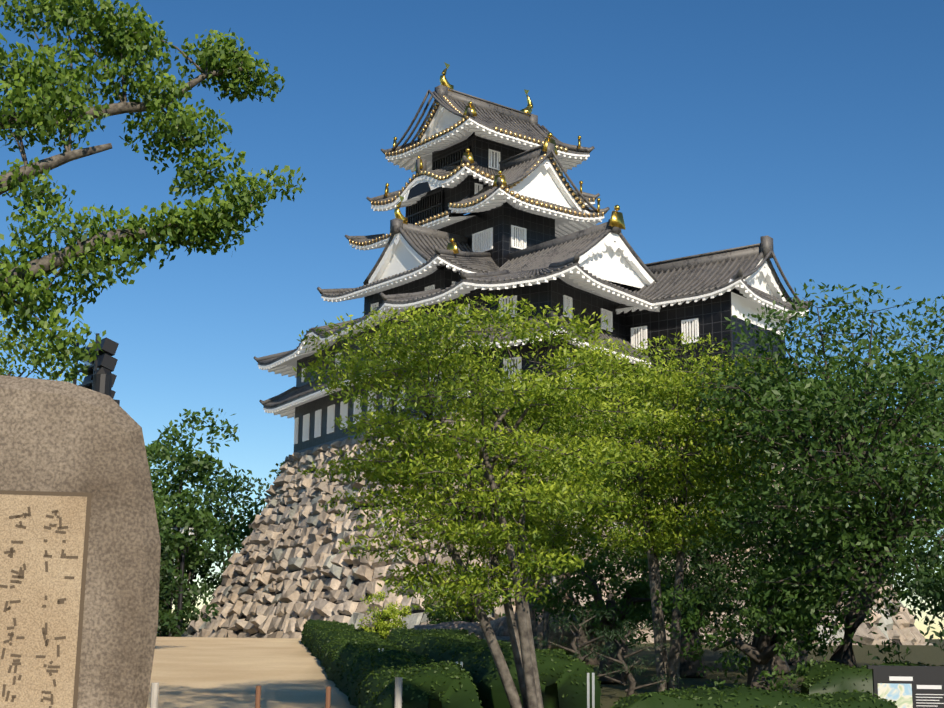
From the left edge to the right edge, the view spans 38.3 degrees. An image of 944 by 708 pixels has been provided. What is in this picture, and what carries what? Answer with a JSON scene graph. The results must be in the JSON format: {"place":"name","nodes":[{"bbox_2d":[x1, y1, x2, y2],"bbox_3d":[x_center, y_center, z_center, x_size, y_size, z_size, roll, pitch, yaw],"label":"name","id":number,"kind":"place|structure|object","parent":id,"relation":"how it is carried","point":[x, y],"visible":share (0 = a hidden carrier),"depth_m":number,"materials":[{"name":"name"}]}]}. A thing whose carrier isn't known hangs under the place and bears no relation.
{"place":"outdoors","nodes":[
{"label":"outdoors","id":0,"kind":"place"},
{"bbox_2d":[0,33,111,222],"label":"tree limb","id":1,"kind":"object","parent":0,"point":[17,95],"depth_m":30.28,"materials":[{"name":"green plant"}]},
{"bbox_2d":[73,333,119,404],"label":"floodlight tower","id":2,"kind":"structure","parent":0,"point":[102,378],"depth_m":29.79,"materials":[{"name":"black metal"}]},
{"bbox_2d":[80,360,98,369],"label":"floodlight lenses","id":3,"kind":"object","parent":2,"relation":"attached to","point":[86,362],"visible":0.04,"depth_m":30.19,"materials":[{"name":"glass"}]},
{"bbox_2d":[0,165,305,381],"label":"tree limb","id":4,"kind":"object","parent":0,"point":[215,219],"depth_m":29.38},
{"bbox_2d":[0,0,284,204],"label":"tree foliage","id":5,"kind":"object","parent":4,"relation":"on","point":[107,39],"depth_m":32.36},
{"bbox_2d":[153,486,223,569],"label":"tree","id":6,"kind":"object","parent":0,"point":[195,518],"depth_m":68.44,"materials":[{"name":"green plant"}]},
{"bbox_2d":[0,0,943,638],"label":"sky","id":7,"kind":"structure","parent":0,"point":[814,127],"materials":[{"name":"blue"}]},
{"bbox_2d":[147,631,943,707],"bbox_3d":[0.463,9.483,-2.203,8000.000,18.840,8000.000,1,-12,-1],"label":"ground","id":8,"kind":"structure","parent":0,"point":[203,672],"depth_m":32.18,"materials":[{"name":"beige sand"}]},
{"bbox_2d":[0,317,86,383],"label":"tree","id":9,"kind":"object","parent":8,"relation":"on","point":[13,345],"depth_m":41.30,"materials":[{"name":"green plant"}]},
{"bbox_2d":[0,375,160,707],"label":"monument stone","id":10,"kind":"object","parent":8,"relation":"on","point":[59,436],"visible":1,"depth_m":11.58,"materials":[{"name":"beige stone"}]},
{"bbox_2d":[0,494,86,707],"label":"monument panel","id":11,"kind":"object","parent":10,"relation":"attached to","point":[31,614],"visible":1,"depth_m":11.35,"materials":[{"name":"beige stone"}]},
{"bbox_2d":[0,490,91,707],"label":"monument inscription","id":12,"kind":"object","parent":11,"relation":"attached to","point":[20,573],"visible":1,"depth_m":11.37,"materials":[{"name":"brown stone"}]},
{"bbox_2d":[146,441,178,562],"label":"tree foliage","id":13,"kind":"object","parent":8,"relation":"on","point":[158,447],"visible":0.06,"depth_m":60.97,"materials":[{"name":"green plant"}]},
{"bbox_2d":[157,531,218,636],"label":"bush","id":14,"kind":"object","parent":13,"relation":"attached to","point":[168,584],"visible":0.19,"depth_m":59.60,"materials":[{"name":"green plant"}]},
{"bbox_2d":[168,527,196,636],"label":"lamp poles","id":15,"kind":"object","parent":8,"relation":"on","point":[180,595],"visible":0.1,"depth_m":68.48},
{"bbox_2d":[171,528,194,577],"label":"lamp glass","id":16,"kind":"object","parent":15,"relation":"attached to","point":[182,530],"visible":0.21,"depth_m":68.71,"materials":[{"name":"white glass"}]},
{"bbox_2d":[145,407,263,636],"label":"tree","id":17,"kind":"object","parent":8,"relation":"on","point":[191,464],"depth_m":87.54,"materials":[{"name":"green plant"}]},
{"bbox_2d":[157,519,242,636],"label":"bush","id":18,"kind":"object","parent":17,"relation":"attached to","point":[203,572],"depth_m":83.58,"materials":[{"name":"green plant"}]},
{"bbox_2d":[154,460,284,601],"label":"tree","id":19,"kind":"object","parent":8,"relation":"on","point":[233,499],"depth_m":102.58,"materials":[{"name":"green plant"}]},
{"bbox_2d":[150,677,402,707],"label":"wooden posts","id":20,"kind":"object","parent":8,"relation":"on","point":[155,692],"visible":1,"depth_m":18.27,"materials":[{"name":"grey wood"}]},
{"bbox_2d":[255,685,330,707],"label":"posts","id":21,"kind":"object","parent":8,"relation":"on","point":[327,698],"visible":1,"depth_m":18.32,"materials":[{"name":"brown"}]},
{"bbox_2d":[357,591,411,639],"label":"wall foot shrub","id":22,"kind":"object","parent":8,"relation":"on","point":[393,612],"depth_m":44.14,"materials":[{"name":"green plant"}]},
{"bbox_2d":[301,619,482,707],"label":"hedge","id":23,"kind":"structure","parent":8,"relation":"on","point":[465,694],"depth_m":21.65,"materials":[{"name":"green plant"}]},
{"bbox_2d":[423,587,461,623],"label":"wall foot shrub","id":24,"kind":"object","parent":8,"relation":"on","point":[432,619],"depth_m":45.00,"materials":[{"name":"green plant"}]},
{"bbox_2d":[421,575,505,623],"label":"shrub","id":25,"kind":"object","parent":8,"relation":"on","point":[442,614],"depth_m":41.07,"materials":[{"name":"green plant"}]},
{"bbox_2d":[292,293,661,707],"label":"maple tree","id":26,"kind":"object","parent":8,"relation":"on","point":[384,474],"depth_m":19.12,"materials":[{"name":"green plant"}]},
{"bbox_2d":[378,648,594,707],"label":"posts","id":27,"kind":"object","parent":8,"relation":"on","point":[588,692],"visible":0.46,"depth_m":18.83,"materials":[{"name":"grey"}]},
{"bbox_2d":[385,627,601,707],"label":"hedge","id":28,"kind":"object","parent":8,"relation":"on","point":[552,691],"depth_m":21.20,"materials":[{"name":"green plant"}]},
{"bbox_2d":[414,536,604,655],"bbox_3d":[1.226,6.861,38.136,6.090,4.034,6.272,1,-12,-1],"label":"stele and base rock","id":29,"kind":"object","parent":8,"relation":"on","point":[500,628],"visible":0.15,"depth_m":38.43,"materials":[{"name":"grey stone"}]},
{"bbox_2d":[550,575,555,590],"bbox_3d":[2.336,6.362,39.604,0.220,1.400,0.001,1,-12,-1],"label":"stele plaque","id":30,"kind":"object","parent":29,"relation":"attached to","point":[553,578],"depth_m":39.56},
{"bbox_2d":[403,369,672,650],"bbox_3d":[1.620,4.045,32.734,7.229,7.303,5.949,1,-12,-1],"label":"maple tree","id":31,"kind":"object","parent":8,"relation":"on","point":[562,528],"depth_m":32.13,"materials":[{"name":"green plant"}]},
{"bbox_2d":[182,409,932,645],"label":"stone wall","id":32,"kind":"structure","parent":8,"relation":"on","point":[289,571],"depth_m":65.60,"materials":[{"name":"beige stone"}]},
{"bbox_2d":[294,308,417,451],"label":"castle wall","id":33,"kind":"structure","parent":32,"relation":"on","point":[313,406],"depth_m":73.85,"materials":[{"name":"black wood"}]},
{"bbox_2d":[297,400,609,452],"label":"castle base band","id":34,"kind":"object","parent":32,"relation":"on","point":[328,443],"depth_m":71.95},
{"bbox_2d":[258,105,808,443],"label":"white castle trim","id":35,"kind":"structure","parent":32,"relation":"on","point":[607,257],"depth_m":69.79,"materials":[{"name":"white paint"}]},
{"bbox_2d":[349,96,603,245],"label":"roof edge tiles","id":36,"kind":"object","parent":35,"relation":"on","point":[454,171],"visible":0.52,"depth_m":71.59,"materials":[{"name":"brown"}]},
{"bbox_2d":[384,62,625,253],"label":"roof ornaments","id":37,"kind":"object","parent":35,"relation":"on","point":[616,219],"visible":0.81,"depth_m":70.78,"materials":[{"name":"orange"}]},
{"bbox_2d":[533,609,641,677],"bbox_3d":[2.006,5.341,24.133,2.036,1.672,1.877,1,-12,-1],"label":"pine shrub","id":38,"kind":"object","parent":8,"relation":"on","point":[577,617],"depth_m":24.20,"materials":[{"name":"green plant"}]},
{"bbox_2d":[534,552,642,664],"bbox_3d":[2.998,6.916,36.823,3.374,3.220,2.182,1,-12,-1],"label":"shrub","id":39,"kind":"object","parent":8,"relation":"on","point":[572,607],"depth_m":36.94,"materials":[{"name":"green plant"}]},
{"bbox_2d":[527,536,700,684],"bbox_3d":[2.928,5.542,29.215,3.756,3.176,2.266,1,-12,-1],"label":"tree","id":40,"kind":"object","parent":8,"relation":"on","point":[641,589],"depth_m":29.09,"materials":[{"name":"green plant"}]},
{"bbox_2d":[578,620,685,696],"bbox_3d":[2.880,5.664,24.701,2.044,1.655,1.880,1,-12,-1],"label":"pine shrub","id":41,"kind":"object","parent":8,"relation":"on","point":[626,627],"depth_m":24.74,"materials":[{"name":"green plant"}]},
{"bbox_2d":[496,332,803,691],"bbox_3d":[3.665,3.101,26.672,6.523,7.092,5.808,1,-12,-1],"label":"maple tree","id":42,"kind":"object","parent":8,"relation":"on","point":[662,391],"depth_m":26.19,"materials":[{"name":"green plant"}]},
{"bbox_2d":[533,399,795,667],"bbox_3d":[5.239,4.776,36.775,7.748,7.370,6.267,1,-12,-1],"label":"dark tree","id":43,"kind":"object","parent":8,"relation":"on","point":[614,559],"depth_m":36.01,"materials":[{"name":"green plant"}]},
{"bbox_2d":[613,532,754,677],"bbox_3d":[4.929,5.816,31.745,3.209,3.566,3.340,1,-12,-1],"label":"tree","id":44,"kind":"object","parent":8,"relation":"on","point":[715,594],"depth_m":31.48,"materials":[{"name":"green plant"}]},
{"bbox_2d":[650,562,839,694],"bbox_3d":[5.127,5.124,24.801,3.576,2.650,2.465,1,-12,-1],"label":"shrub","id":45,"kind":"object","parent":8,"relation":"on","point":[803,625],"depth_m":24.73,"materials":[{"name":"green plant"}]},
{"bbox_2d":[610,683,897,707],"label":"hedge","id":46,"kind":"object","parent":8,"relation":"on","point":[656,700],"depth_m":17.54,"materials":[{"name":"green plant"}]},
{"bbox_2d":[673,375,884,665],"bbox_3d":[9.132,4.697,38.774,7.100,8.475,6.465,1,-12,-1],"label":"dark tree","id":47,"kind":"object","parent":8,"relation":"on","point":[774,542],"depth_m":37.93,"materials":[{"name":"green plant"}]},
{"bbox_2d":[708,535,854,674],"bbox_3d":[7.547,6.146,33.172,3.632,3.551,3.029,1,-12,-1],"label":"tree","id":48,"kind":"object","parent":8,"relation":"on","point":[753,576],"depth_m":33.06,"materials":[{"name":"green plant"}]},
{"bbox_2d":[670,279,943,666],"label":"tree","id":49,"kind":"object","parent":8,"relation":"on","point":[782,389],"depth_m":23.64,"materials":[{"name":"green plant"}]},
{"bbox_2d":[772,294,943,604],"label":"dark tree","id":50,"kind":"object","parent":8,"relation":"on","point":[934,323],"depth_m":30.23,"materials":[{"name":"green plant"}]},
{"bbox_2d":[800,660,943,695],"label":"hedge","id":51,"kind":"object","parent":8,"relation":"on","point":[839,677],"depth_m":21.97,"materials":[{"name":"green plant"}]},
{"bbox_2d":[850,520,943,663],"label":"shrub","id":52,"kind":"object","parent":8,"relation":"on","point":[930,582],"visible":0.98,"depth_m":22.19,"materials":[{"name":"green plant"}]},
{"bbox_2d":[866,665,943,707],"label":"sign board","id":53,"kind":"object","parent":8,"relation":"on","point":[927,675],"visible":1,"depth_m":19.57,"materials":[{"name":"black metal"}]},
{"bbox_2d":[878,683,912,707],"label":"map sign","id":54,"kind":"object","parent":53,"relation":"attached to","point":[900,695],"visible":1,"depth_m":19.55,"materials":[{"name":"multicoloured paper"}]},
{"bbox_2d":[889,676,943,706],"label":"sign text","id":55,"kind":"object","parent":53,"relation":"attached to","point":[895,678],"visible":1,"depth_m":19.53},
{"bbox_2d":[364,136,785,413],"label":"black castle walls","id":56,"kind":"structure","parent":0,"point":[710,313],"depth_m":63.02,"materials":[{"name":"black wood"}]},
{"bbox_2d":[254,85,811,408],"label":"castle roof tiles","id":57,"kind":"object","parent":56,"relation":"on","point":[692,276],"visible":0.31,"depth_m":67.84,"materials":[{"name":"grey tile"}]}
]}

